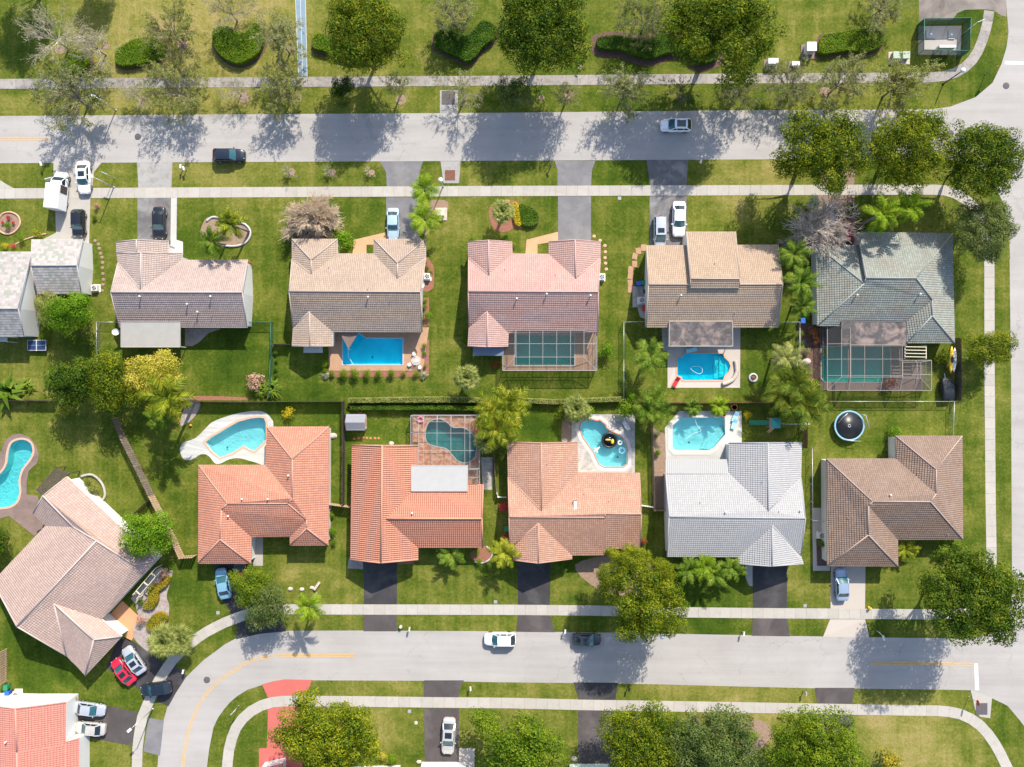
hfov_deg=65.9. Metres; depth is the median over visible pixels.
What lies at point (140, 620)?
shrub
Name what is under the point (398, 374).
flower bed
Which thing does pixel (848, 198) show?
driveway
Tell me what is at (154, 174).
driveway
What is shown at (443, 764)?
house
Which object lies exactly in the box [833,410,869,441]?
trampoline
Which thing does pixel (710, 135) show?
road
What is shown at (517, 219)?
hedge
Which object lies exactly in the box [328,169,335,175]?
flower bed
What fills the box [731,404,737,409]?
plant pot
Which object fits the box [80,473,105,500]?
bed edging
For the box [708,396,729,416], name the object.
palm tree
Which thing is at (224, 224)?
palm tree
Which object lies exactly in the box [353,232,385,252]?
path
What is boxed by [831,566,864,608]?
driveway
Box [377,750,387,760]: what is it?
shrub
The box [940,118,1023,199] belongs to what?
tree
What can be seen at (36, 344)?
ping pong table
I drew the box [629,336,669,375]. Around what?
palm tree
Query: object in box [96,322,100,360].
fence
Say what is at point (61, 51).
flower bed
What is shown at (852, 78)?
tree
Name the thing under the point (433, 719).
driveway
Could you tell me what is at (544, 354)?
swimming pool
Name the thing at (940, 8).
parking lot
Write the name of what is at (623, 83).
tree
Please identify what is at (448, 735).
car
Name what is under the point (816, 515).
path
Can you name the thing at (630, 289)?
stepping stone
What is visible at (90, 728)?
car
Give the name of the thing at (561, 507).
house
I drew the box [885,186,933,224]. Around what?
palm tree
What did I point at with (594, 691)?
driveway
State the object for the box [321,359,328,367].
shrub
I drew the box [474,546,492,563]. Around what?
bed edging
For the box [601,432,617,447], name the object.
pool float
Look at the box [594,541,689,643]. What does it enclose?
tree
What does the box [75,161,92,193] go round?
car
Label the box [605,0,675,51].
tree
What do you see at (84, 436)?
ground
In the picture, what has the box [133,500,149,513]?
fence
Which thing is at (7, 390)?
banana plant
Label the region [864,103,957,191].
tree
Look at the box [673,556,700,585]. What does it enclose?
palm tree
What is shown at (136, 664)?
car
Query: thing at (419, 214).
palm tree
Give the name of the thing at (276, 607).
tree
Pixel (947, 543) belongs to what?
palm tree
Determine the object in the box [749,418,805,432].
play set
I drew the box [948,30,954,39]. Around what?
hatch
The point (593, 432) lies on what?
swimming pool
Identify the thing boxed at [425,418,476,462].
swimming pool
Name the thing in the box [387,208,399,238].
car
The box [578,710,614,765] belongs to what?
driveway
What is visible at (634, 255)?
stepping stone
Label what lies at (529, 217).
hedge
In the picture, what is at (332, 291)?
house
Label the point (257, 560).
path
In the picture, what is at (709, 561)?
palm tree
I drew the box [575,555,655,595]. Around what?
flower bed
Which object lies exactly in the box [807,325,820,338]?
shrub
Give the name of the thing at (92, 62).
flower bed
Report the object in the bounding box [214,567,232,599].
car
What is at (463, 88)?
tree
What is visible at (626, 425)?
sun lounger
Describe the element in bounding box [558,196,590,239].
driveway
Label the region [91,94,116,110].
street lamp
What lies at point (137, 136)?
manhole cover
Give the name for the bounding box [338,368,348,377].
shrub
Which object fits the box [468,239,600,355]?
house
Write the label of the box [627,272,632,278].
stepping stone
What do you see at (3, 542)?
tree
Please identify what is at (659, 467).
flower bed
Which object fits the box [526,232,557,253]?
path
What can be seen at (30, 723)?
house
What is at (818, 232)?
tree
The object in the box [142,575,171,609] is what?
hedge
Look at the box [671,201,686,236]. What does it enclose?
car
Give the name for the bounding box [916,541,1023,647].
tree
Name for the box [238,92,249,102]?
flower bed
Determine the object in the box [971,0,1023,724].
road
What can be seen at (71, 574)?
house
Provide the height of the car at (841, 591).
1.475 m
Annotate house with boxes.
[0,239,92,342]
[0,476,161,675]
[0,693,89,766]
[110,239,252,347]
[197,426,330,563]
[262,758,400,766]
[288,239,425,352]
[350,444,483,563]
[421,762,465,766]
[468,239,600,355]
[507,442,641,563]
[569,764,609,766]
[644,231,782,346]
[664,442,805,566]
[811,232,954,346]
[821,435,962,566]
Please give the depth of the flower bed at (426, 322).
116.98 m
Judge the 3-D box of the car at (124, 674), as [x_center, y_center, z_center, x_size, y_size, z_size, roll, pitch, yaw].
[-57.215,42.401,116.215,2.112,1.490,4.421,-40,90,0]
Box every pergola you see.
[36,466,79,494]
[897,345,926,359]
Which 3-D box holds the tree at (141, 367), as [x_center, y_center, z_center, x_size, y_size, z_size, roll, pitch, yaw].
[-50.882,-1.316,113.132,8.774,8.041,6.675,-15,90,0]
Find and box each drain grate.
[442,91,454,103]
[445,170,454,179]
[976,703,986,714]
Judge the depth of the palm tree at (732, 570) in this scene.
113.46 m
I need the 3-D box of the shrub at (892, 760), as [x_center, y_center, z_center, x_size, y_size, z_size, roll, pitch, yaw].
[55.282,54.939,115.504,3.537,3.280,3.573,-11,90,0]
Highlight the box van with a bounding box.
[43,171,70,211]
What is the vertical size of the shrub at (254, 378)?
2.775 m
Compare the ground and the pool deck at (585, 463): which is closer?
the pool deck at (585, 463)
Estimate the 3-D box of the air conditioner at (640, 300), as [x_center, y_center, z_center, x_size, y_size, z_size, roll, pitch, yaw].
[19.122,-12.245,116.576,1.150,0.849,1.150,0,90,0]
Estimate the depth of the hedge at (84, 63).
116.08 m
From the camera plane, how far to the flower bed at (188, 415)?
116.98 m
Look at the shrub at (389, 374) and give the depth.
116.08 m
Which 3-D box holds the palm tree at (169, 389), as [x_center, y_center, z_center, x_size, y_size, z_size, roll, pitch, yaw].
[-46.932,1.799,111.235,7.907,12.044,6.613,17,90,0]
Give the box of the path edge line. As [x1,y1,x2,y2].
[300,0,302,73]
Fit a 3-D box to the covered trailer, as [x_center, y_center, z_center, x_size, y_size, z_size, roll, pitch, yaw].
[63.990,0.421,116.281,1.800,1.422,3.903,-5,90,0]
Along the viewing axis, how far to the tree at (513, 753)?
108.03 m
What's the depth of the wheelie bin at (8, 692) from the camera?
116.00 m
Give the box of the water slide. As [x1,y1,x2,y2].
[722,360,738,385]
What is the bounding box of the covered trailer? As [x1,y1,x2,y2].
[938,373,954,399]
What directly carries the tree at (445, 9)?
on the ground
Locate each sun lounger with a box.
[622,421,630,430]
[672,377,680,386]
[686,347,696,352]
[730,419,737,428]
[731,412,738,420]
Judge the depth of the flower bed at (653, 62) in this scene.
116.97 m
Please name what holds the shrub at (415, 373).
on the flower bed at (398, 374)
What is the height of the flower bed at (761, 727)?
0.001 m
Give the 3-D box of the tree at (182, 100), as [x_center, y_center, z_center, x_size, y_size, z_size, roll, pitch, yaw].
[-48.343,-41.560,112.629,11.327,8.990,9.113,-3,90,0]
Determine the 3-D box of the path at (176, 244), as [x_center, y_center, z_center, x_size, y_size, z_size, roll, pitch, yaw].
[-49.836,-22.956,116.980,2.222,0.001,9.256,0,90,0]
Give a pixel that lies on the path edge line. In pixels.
(301, 37)
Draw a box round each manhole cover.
[135,133,140,139]
[204,677,209,682]
[1003,82,1008,88]
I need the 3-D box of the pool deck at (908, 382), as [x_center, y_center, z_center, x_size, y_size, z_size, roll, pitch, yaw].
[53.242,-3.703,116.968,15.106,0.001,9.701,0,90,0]
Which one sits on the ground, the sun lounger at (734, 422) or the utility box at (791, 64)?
the utility box at (791, 64)
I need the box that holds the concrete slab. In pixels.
[924,26,961,49]
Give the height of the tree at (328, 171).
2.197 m
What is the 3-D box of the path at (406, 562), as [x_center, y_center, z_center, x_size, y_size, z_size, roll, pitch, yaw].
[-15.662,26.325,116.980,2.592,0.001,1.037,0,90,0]
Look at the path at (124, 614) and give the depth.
116.98 m
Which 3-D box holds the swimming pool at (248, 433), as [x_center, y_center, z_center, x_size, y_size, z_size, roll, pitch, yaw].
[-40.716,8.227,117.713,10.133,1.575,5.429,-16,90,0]
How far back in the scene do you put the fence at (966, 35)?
115.86 m
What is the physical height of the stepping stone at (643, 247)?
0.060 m
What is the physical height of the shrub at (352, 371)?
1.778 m
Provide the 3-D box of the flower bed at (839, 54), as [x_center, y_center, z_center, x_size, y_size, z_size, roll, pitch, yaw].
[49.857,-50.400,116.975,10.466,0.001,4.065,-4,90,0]
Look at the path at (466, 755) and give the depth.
116.98 m
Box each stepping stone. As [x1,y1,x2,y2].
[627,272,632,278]
[627,279,632,285]
[628,266,633,272]
[628,286,632,292]
[632,253,637,259]
[632,261,636,266]
[641,244,645,250]
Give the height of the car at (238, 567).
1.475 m
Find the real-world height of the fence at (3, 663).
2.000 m
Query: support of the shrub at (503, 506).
on the ground
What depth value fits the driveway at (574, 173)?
116.97 m
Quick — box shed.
[345,414,366,430]
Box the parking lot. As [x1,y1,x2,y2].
[919,0,1006,20]
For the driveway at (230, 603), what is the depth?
116.98 m
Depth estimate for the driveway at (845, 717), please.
116.98 m
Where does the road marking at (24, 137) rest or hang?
on the road at (710, 135)
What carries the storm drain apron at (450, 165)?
on the ground
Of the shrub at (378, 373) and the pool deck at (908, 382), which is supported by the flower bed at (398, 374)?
the shrub at (378, 373)
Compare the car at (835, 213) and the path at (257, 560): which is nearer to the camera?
the car at (835, 213)
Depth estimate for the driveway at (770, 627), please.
116.98 m
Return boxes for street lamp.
[88,173,114,187]
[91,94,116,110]
[127,708,153,732]
[942,68,965,84]
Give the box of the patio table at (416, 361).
[412,356,419,364]
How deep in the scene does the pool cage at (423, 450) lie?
113.88 m
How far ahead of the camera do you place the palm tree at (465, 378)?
112.84 m
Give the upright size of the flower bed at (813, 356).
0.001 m
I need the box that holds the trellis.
[132,565,166,598]
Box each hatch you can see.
[926,30,935,38]
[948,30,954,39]
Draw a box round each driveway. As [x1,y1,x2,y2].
[44,198,89,242]
[53,163,100,188]
[78,699,136,745]
[106,637,164,688]
[137,162,171,187]
[137,198,169,240]
[144,718,163,755]
[157,666,186,705]
[213,563,260,613]
[236,618,285,638]
[259,706,301,766]
[262,679,311,697]
[363,615,396,630]
[364,562,396,603]
[380,161,422,186]
[386,197,418,238]
[424,680,463,696]
[424,708,458,761]
[516,615,554,631]
[517,561,549,604]
[555,161,594,185]
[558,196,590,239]
[574,682,617,699]
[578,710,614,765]
[647,160,687,184]
[650,196,686,244]
[752,618,789,635]
[753,566,786,607]
[815,688,854,702]
[818,195,855,244]
[819,715,852,766]
[820,164,854,184]
[823,619,868,637]
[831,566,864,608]
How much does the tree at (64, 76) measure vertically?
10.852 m
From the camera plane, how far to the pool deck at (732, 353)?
116.97 m
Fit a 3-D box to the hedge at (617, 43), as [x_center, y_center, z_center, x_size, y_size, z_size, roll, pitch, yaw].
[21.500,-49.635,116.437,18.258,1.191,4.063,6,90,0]
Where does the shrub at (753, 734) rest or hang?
on the flower bed at (761, 727)
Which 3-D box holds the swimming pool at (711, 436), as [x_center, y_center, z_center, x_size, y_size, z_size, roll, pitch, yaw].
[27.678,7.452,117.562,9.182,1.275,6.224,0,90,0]
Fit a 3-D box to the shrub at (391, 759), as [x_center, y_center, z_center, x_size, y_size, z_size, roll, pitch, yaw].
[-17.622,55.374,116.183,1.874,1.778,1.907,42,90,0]
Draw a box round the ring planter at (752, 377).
[748,373,757,381]
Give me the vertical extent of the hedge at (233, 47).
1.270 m
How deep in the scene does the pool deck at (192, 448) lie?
116.97 m
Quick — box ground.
[0,0,1023,766]
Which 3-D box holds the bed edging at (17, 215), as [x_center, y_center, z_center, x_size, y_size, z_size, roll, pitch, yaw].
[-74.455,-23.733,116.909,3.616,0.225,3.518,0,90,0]
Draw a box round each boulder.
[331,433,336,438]
[802,358,810,364]
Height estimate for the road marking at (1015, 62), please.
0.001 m
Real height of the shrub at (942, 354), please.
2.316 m
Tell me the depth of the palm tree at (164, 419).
112.87 m
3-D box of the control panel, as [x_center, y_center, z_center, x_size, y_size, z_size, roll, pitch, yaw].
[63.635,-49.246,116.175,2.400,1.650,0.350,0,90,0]
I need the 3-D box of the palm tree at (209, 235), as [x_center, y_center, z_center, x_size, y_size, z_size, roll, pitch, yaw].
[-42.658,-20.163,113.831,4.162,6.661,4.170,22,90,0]
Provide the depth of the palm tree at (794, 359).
111.16 m
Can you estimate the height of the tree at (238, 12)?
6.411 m
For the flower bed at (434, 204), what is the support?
on the ground
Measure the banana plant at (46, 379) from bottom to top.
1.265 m
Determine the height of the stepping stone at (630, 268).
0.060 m
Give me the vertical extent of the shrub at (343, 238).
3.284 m
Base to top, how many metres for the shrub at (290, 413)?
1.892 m
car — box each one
[70,209,86,237]
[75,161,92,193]
[75,700,106,717]
[75,720,106,736]
[111,657,136,685]
[122,645,146,675]
[140,679,172,697]
[151,206,167,239]
[212,147,245,162]
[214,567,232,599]
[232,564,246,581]
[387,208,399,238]
[440,717,455,753]
[484,631,515,647]
[572,632,600,646]
[653,216,667,244]
[660,117,691,132]
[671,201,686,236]
[822,203,837,230]
[833,568,849,600]
[838,222,853,244]
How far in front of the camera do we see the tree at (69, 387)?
110.49 m
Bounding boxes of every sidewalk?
[0,10,993,88]
[0,185,996,766]
[222,696,1012,766]
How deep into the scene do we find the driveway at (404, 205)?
116.98 m
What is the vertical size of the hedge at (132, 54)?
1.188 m
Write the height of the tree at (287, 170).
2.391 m
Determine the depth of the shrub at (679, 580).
115.37 m
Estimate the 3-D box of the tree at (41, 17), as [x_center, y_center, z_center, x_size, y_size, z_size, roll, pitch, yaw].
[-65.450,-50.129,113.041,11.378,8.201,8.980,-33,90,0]
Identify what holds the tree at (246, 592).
on the ground
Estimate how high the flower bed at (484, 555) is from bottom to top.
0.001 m
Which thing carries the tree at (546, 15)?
on the ground
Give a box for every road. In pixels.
[0,64,1014,259]
[158,631,970,766]
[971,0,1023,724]
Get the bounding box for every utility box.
[435,208,446,219]
[764,58,777,69]
[788,61,800,70]
[801,42,816,58]
[888,51,900,64]
[900,51,909,64]
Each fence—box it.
[0,400,54,400]
[0,648,6,684]
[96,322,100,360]
[111,417,196,558]
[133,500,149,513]
[192,401,344,506]
[268,322,272,396]
[329,503,350,507]
[493,450,496,493]
[632,402,775,402]
[651,420,654,510]
[803,421,807,448]
[809,448,824,521]
[828,401,954,435]
[916,17,971,56]
[954,338,961,400]
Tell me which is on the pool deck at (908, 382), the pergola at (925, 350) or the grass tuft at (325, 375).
the pergola at (925, 350)
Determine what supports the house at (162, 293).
on the ground
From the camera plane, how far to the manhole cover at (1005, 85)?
116.95 m
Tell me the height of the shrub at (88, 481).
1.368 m
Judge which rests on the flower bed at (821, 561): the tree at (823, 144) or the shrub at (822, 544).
the shrub at (822, 544)
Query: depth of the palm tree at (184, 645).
113.16 m
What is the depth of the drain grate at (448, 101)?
116.94 m
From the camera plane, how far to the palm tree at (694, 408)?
115.37 m
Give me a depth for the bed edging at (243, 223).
116.75 m
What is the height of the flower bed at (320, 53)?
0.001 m
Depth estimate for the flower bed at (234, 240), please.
116.97 m
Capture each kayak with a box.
[943,347,953,372]
[952,348,956,371]
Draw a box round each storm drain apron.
[440,90,457,112]
[441,161,459,182]
[971,690,991,717]
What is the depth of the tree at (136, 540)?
110.85 m
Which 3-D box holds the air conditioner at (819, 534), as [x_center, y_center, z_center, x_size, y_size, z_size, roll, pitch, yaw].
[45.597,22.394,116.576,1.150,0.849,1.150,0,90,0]
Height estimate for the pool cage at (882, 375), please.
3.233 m
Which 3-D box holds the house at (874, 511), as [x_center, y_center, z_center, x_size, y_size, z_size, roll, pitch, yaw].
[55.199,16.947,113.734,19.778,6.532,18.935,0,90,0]
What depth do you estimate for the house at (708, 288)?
112.65 m
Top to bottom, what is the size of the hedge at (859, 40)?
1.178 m
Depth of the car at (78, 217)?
115.79 m
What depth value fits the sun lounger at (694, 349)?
116.61 m
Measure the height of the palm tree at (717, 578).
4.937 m
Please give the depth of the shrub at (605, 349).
115.36 m
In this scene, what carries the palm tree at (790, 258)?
on the ground
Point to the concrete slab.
(941, 37)
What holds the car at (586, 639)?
on the road at (730, 660)
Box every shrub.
[4,221,12,228]
[17,234,25,242]
[32,228,43,237]
[55,403,71,417]
[82,477,91,485]
[86,482,98,494]
[135,615,146,625]
[137,598,143,605]
[158,568,167,578]
[246,372,264,391]
[281,406,293,418]
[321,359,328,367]
[329,526,335,534]
[332,229,355,252]
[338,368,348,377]
[349,367,360,378]
[362,369,370,378]
[374,370,382,377]
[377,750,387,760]
[384,754,397,764]
[387,369,394,377]
[413,370,419,376]
[422,311,431,319]
[491,361,499,368]
[498,501,507,511]
[554,404,570,422]
[555,561,565,569]
[583,406,594,422]
[598,343,614,359]
[614,397,634,418]
[626,392,636,402]
[674,577,683,590]
[743,411,752,418]
[749,731,761,742]
[797,340,805,347]
[805,193,821,209]
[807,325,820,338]
[813,335,820,344]
[818,539,824,548]
[820,348,828,355]
[844,201,858,216]
[859,219,870,231]
[879,747,902,766]
[882,376,897,388]
[888,425,903,437]
[934,348,950,364]
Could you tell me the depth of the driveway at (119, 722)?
116.98 m
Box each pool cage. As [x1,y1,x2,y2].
[411,415,479,485]
[503,330,596,370]
[820,325,931,390]
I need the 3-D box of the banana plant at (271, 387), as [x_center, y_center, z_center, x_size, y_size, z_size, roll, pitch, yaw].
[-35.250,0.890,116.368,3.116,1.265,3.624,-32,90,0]
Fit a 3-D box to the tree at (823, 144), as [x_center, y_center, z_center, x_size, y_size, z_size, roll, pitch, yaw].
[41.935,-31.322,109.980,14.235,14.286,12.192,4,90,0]
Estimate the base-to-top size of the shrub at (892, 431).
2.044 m
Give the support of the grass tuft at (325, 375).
on the flower bed at (398, 374)
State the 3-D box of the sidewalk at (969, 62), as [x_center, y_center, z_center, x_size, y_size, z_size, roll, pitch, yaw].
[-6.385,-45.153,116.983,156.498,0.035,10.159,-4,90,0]
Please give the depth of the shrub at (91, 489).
115.67 m
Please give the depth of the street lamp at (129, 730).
112.68 m
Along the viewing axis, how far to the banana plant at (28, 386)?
116.39 m
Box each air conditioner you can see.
[13,689,22,694]
[91,284,100,291]
[424,273,430,280]
[600,274,604,280]
[637,297,644,304]
[816,531,823,538]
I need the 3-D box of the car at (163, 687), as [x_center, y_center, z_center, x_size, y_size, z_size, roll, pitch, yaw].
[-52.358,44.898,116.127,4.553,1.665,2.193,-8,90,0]
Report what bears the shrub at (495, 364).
on the ground
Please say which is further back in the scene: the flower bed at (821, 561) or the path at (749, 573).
the path at (749, 573)
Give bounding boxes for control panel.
[935,45,955,49]
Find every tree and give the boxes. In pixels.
[0,524,10,560]
[11,1,107,66]
[25,56,112,137]
[33,290,60,326]
[41,290,95,336]
[41,354,95,414]
[58,23,121,74]
[85,347,145,417]
[113,80,152,110]
[116,510,177,560]
[121,348,185,397]
[125,0,203,67]
[134,54,211,125]
[134,373,197,421]
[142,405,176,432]
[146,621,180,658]
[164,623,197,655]
[197,225,228,256]
[202,0,266,32]
[211,71,252,102]
[214,206,249,240]
[227,562,274,608]
[243,580,293,632]
[246,2,311,82]
[251,65,309,120]
[266,687,382,766]
[277,190,345,241]
[278,164,297,178]
[292,591,324,621]
[321,0,411,74]
[322,165,335,177]
[329,75,353,107]
[376,71,415,101]
[407,198,443,234]
[410,172,440,203]
[427,0,478,35]
[431,68,488,112]
[435,548,465,569]
[450,363,480,391]
[468,706,569,766]
[471,383,531,452]
[472,432,496,454]
[486,536,520,569]
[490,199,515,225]
[491,0,594,80]
[491,72,535,110]
[547,81,582,111]
[563,392,592,424]
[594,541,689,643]
[594,695,686,766]
[596,62,655,125]
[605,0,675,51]
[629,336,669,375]
[632,382,676,430]
[656,0,789,91]
[656,73,702,111]
[664,702,761,766]
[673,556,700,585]
[681,398,702,417]
[692,553,717,581]
[703,560,728,587]
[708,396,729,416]
[715,58,761,113]
[717,557,746,581]
[754,53,818,115]
[761,357,834,429]
[763,703,869,766]
[769,106,876,198]
[769,341,804,373]
[776,238,814,269]
[778,188,867,260]
[780,265,822,299]
[789,293,817,317]
[815,49,875,120]
[856,193,906,236]
[861,0,914,39]
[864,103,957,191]
[866,49,946,125]
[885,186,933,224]
[898,540,921,560]
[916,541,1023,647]
[938,540,961,555]
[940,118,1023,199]
[953,194,1019,264]
[960,329,1018,367]
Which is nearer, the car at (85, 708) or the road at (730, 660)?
the car at (85, 708)
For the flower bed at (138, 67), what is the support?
on the ground
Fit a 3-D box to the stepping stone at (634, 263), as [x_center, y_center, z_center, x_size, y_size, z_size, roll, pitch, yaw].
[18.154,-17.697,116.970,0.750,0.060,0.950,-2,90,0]
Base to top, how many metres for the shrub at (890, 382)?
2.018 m
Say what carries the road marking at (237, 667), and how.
on the road at (730, 660)
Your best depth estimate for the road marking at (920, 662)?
116.97 m
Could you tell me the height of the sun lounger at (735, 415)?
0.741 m
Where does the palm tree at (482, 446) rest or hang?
on the ground
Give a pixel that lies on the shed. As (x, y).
(355, 422)
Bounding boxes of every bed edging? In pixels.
[0,211,20,234]
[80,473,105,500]
[206,216,250,246]
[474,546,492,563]
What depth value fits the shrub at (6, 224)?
116.16 m
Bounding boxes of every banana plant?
[0,374,28,411]
[23,377,37,391]
[42,370,57,389]
[255,382,267,396]
[261,377,282,398]
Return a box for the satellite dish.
[112,329,120,334]
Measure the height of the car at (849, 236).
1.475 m
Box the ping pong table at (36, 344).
[27,339,45,350]
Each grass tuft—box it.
[321,372,330,379]
[419,370,428,379]
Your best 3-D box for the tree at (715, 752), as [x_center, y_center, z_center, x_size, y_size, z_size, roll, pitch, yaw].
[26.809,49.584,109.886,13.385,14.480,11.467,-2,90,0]
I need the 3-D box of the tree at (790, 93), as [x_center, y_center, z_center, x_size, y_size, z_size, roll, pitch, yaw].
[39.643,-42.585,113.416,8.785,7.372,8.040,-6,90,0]
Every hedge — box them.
[62,51,90,76]
[114,37,165,67]
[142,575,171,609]
[145,611,168,630]
[212,23,264,65]
[312,33,353,59]
[348,396,491,402]
[350,404,480,410]
[433,19,495,63]
[512,202,521,225]
[519,204,539,226]
[523,396,621,404]
[596,33,718,65]
[816,28,884,55]
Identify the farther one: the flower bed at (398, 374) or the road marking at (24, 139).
the flower bed at (398, 374)
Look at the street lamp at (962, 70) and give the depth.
112.70 m
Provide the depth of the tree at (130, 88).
114.27 m
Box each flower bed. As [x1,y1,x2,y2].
[0,213,18,232]
[55,45,64,53]
[68,51,93,77]
[115,37,168,69]
[133,570,172,650]
[177,39,187,48]
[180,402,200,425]
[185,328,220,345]
[190,396,247,399]
[200,217,248,246]
[212,23,266,67]
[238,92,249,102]
[311,36,366,62]
[327,371,427,376]
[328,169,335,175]
[396,95,405,104]
[421,200,447,234]
[423,257,433,291]
[423,340,428,375]
[424,298,428,326]
[431,23,497,65]
[470,546,490,561]
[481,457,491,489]
[489,200,515,231]
[510,201,522,227]
[561,417,570,441]
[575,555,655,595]
[591,31,722,71]
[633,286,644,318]
[652,428,665,508]
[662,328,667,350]
[737,720,771,754]
[798,324,819,379]
[815,28,883,58]
[816,539,826,565]
[819,87,830,96]
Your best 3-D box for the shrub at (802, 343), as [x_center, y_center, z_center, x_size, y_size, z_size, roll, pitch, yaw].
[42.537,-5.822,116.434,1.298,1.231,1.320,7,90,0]
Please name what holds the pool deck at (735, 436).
on the ground
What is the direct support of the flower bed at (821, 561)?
on the path at (816, 515)
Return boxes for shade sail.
[340,333,357,349]
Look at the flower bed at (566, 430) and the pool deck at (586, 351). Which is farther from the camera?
the flower bed at (566, 430)
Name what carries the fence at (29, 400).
on the ground
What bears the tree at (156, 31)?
on the ground
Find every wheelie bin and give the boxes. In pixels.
[3,683,10,690]
[4,689,12,695]
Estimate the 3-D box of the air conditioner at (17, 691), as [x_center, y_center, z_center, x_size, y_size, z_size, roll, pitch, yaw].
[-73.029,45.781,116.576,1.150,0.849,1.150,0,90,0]
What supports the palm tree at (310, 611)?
on the ground
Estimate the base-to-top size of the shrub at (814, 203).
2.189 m
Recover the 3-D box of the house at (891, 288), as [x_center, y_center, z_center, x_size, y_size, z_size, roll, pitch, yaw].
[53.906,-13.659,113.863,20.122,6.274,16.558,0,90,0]
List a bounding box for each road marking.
[0,137,48,137]
[0,139,48,139]
[181,654,353,766]
[184,656,353,766]
[870,661,973,663]
[870,663,973,665]
[974,663,978,689]
[1005,61,1023,64]
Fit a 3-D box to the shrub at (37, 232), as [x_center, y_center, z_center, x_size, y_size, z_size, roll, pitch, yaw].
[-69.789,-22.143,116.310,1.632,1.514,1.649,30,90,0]
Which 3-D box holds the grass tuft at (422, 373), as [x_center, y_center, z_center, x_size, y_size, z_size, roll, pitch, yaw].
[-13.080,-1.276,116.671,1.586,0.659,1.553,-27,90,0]
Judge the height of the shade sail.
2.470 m
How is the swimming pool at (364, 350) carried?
in the pool deck at (412, 341)
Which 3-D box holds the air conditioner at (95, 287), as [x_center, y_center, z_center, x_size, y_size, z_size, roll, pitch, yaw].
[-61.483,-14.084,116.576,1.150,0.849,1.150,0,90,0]
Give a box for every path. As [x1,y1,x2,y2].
[0,181,11,187]
[111,601,137,641]
[131,568,166,603]
[169,198,182,252]
[251,537,262,565]
[296,0,306,76]
[348,558,362,568]
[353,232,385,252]
[398,561,413,564]
[459,748,473,766]
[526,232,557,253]
[746,565,752,585]
[812,508,829,570]
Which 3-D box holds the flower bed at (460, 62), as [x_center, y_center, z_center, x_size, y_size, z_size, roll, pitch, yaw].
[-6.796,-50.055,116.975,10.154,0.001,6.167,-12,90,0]
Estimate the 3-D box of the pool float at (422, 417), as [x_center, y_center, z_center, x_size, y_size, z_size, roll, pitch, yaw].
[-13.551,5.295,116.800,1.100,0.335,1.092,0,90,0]
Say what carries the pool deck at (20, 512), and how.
on the ground
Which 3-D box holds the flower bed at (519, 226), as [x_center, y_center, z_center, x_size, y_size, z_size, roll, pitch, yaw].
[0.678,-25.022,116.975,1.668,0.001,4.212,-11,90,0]
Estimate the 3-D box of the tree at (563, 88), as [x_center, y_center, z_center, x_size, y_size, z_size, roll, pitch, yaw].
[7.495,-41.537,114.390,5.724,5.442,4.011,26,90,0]
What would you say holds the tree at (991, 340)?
on the ground
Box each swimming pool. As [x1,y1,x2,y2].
[0,438,34,508]
[203,416,267,459]
[342,333,402,364]
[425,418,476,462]
[513,334,574,365]
[575,415,631,470]
[668,413,729,454]
[676,352,731,381]
[821,346,891,382]
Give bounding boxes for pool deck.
[0,433,44,535]
[180,411,272,464]
[329,327,428,370]
[412,414,478,483]
[502,333,594,370]
[572,414,634,472]
[665,411,741,458]
[668,328,739,387]
[821,326,921,389]
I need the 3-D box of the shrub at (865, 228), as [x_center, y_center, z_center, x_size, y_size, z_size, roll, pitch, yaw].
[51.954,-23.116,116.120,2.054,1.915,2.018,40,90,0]
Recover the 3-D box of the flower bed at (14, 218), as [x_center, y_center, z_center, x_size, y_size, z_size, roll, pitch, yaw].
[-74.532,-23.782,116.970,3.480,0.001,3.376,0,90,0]
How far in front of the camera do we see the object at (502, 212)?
113.14 m
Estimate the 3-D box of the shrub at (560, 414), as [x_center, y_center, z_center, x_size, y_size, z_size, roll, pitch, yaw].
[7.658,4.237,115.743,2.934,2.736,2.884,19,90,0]
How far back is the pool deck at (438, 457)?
116.97 m
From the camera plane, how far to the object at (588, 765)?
116.47 m
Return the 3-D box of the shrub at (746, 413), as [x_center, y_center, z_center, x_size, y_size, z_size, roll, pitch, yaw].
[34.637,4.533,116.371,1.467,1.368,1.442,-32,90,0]
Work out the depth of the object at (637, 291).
116.98 m
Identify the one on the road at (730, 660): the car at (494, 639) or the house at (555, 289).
the car at (494, 639)
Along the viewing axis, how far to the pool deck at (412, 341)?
116.97 m
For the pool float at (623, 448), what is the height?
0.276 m
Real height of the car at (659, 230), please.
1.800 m
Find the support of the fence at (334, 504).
on the ground
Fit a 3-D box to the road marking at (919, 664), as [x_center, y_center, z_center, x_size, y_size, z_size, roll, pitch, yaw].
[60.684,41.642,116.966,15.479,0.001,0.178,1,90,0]
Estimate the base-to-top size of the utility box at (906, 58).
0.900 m
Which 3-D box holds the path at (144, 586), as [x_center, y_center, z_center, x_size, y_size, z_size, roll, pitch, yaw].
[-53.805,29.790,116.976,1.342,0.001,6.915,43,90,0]
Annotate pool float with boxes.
[417,416,423,422]
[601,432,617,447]
[618,447,625,453]

